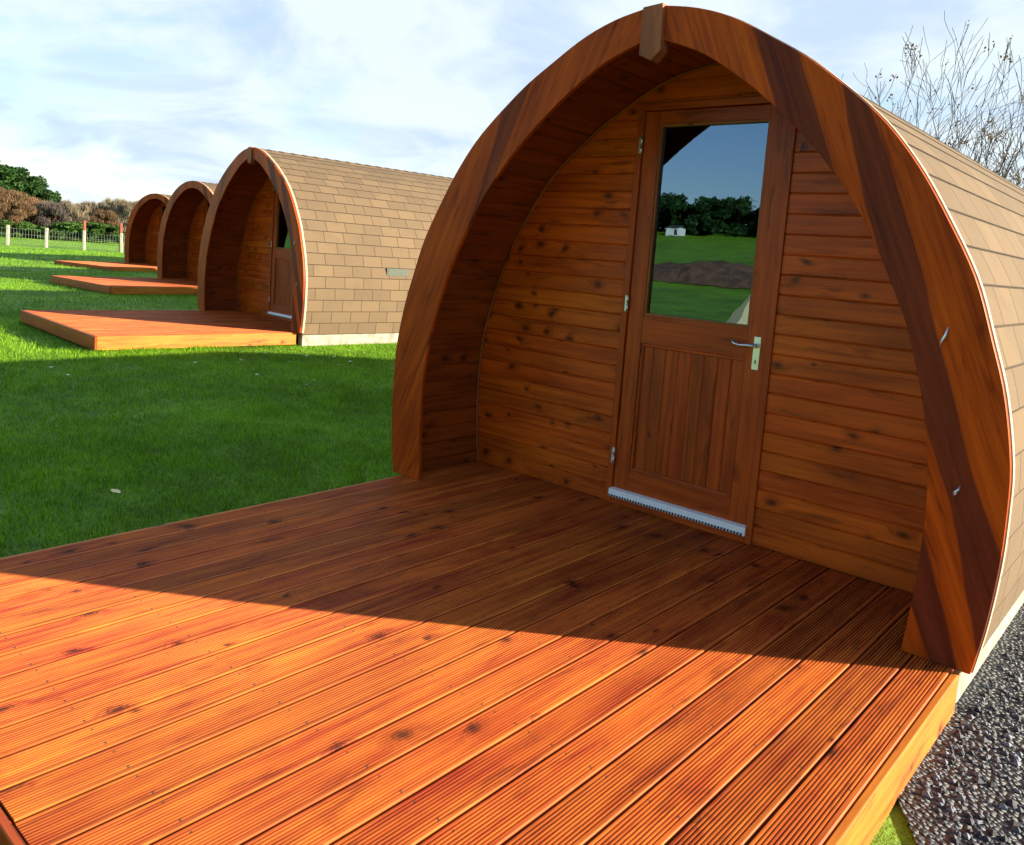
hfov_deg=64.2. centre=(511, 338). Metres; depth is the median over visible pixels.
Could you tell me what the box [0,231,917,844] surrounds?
ground
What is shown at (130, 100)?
sky
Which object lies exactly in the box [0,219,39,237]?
evergreen shrub
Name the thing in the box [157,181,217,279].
camping pod
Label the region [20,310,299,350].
timber deck
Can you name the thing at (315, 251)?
camping pod
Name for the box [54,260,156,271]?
timber deck
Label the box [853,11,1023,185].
bare tree
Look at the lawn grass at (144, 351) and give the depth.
6.80 m
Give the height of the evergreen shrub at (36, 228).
1.260 m
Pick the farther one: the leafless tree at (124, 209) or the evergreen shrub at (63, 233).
the leafless tree at (124, 209)
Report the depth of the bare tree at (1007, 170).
17.80 m
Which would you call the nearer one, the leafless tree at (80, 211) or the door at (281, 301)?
the door at (281, 301)
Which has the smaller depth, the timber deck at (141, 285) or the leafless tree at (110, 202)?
the timber deck at (141, 285)
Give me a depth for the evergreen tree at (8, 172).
73.19 m
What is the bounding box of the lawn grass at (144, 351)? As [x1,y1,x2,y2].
[0,246,401,557]
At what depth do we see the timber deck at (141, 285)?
19.18 m
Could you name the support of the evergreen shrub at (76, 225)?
on the ground at (894, 829)
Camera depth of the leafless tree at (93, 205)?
65.04 m
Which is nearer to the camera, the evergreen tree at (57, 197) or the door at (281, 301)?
the door at (281, 301)
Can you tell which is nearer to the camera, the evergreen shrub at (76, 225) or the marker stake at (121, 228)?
the marker stake at (121, 228)
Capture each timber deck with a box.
[0,461,958,844]
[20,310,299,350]
[50,275,197,294]
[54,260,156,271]
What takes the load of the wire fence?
on the ground at (894, 829)
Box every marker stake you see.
[82,220,85,245]
[119,223,122,251]
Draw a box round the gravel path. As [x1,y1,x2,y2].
[897,603,1023,844]
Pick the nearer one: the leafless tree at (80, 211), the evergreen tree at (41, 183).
the leafless tree at (80, 211)
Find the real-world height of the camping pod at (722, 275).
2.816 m
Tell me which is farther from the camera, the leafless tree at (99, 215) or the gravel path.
the leafless tree at (99, 215)
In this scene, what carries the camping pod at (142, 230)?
on the ground at (894, 829)
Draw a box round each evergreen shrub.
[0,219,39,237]
[14,223,66,239]
[37,222,79,239]
[48,221,109,241]
[75,223,125,242]
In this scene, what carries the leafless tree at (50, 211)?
on the ground at (894, 829)
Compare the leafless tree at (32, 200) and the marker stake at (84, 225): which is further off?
the leafless tree at (32, 200)
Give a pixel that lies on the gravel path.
(925, 820)
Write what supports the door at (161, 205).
in the camping pod at (142, 230)
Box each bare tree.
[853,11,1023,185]
[897,56,1023,188]
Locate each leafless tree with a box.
[0,188,36,236]
[16,195,53,230]
[21,200,74,228]
[45,199,63,205]
[54,200,91,222]
[73,200,115,223]
[89,209,119,241]
[90,196,124,220]
[105,198,137,231]
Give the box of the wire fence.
[0,225,124,252]
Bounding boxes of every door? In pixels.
[159,204,165,224]
[204,197,207,223]
[269,189,292,315]
[611,104,789,524]
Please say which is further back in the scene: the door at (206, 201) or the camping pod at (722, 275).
the door at (206, 201)
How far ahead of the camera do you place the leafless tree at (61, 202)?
72.92 m
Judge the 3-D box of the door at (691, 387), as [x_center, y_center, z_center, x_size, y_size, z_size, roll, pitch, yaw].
[0.982,-0.147,4.438,0.859,2.178,0.102,10,8,40]
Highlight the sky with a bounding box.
[0,0,1023,203]
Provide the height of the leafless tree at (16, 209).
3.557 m
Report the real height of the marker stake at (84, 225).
1.550 m
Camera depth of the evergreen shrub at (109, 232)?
59.01 m
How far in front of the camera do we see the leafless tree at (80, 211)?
62.91 m
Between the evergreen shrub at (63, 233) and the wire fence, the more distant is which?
the evergreen shrub at (63, 233)
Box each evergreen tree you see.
[0,161,25,190]
[0,164,41,196]
[16,175,55,200]
[30,188,61,204]
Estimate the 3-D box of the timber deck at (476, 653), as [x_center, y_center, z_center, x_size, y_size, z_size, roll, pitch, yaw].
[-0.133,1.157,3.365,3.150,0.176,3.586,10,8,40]
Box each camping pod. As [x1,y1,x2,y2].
[124,193,170,263]
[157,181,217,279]
[197,147,452,346]
[392,3,1023,702]
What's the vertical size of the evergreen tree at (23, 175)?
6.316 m

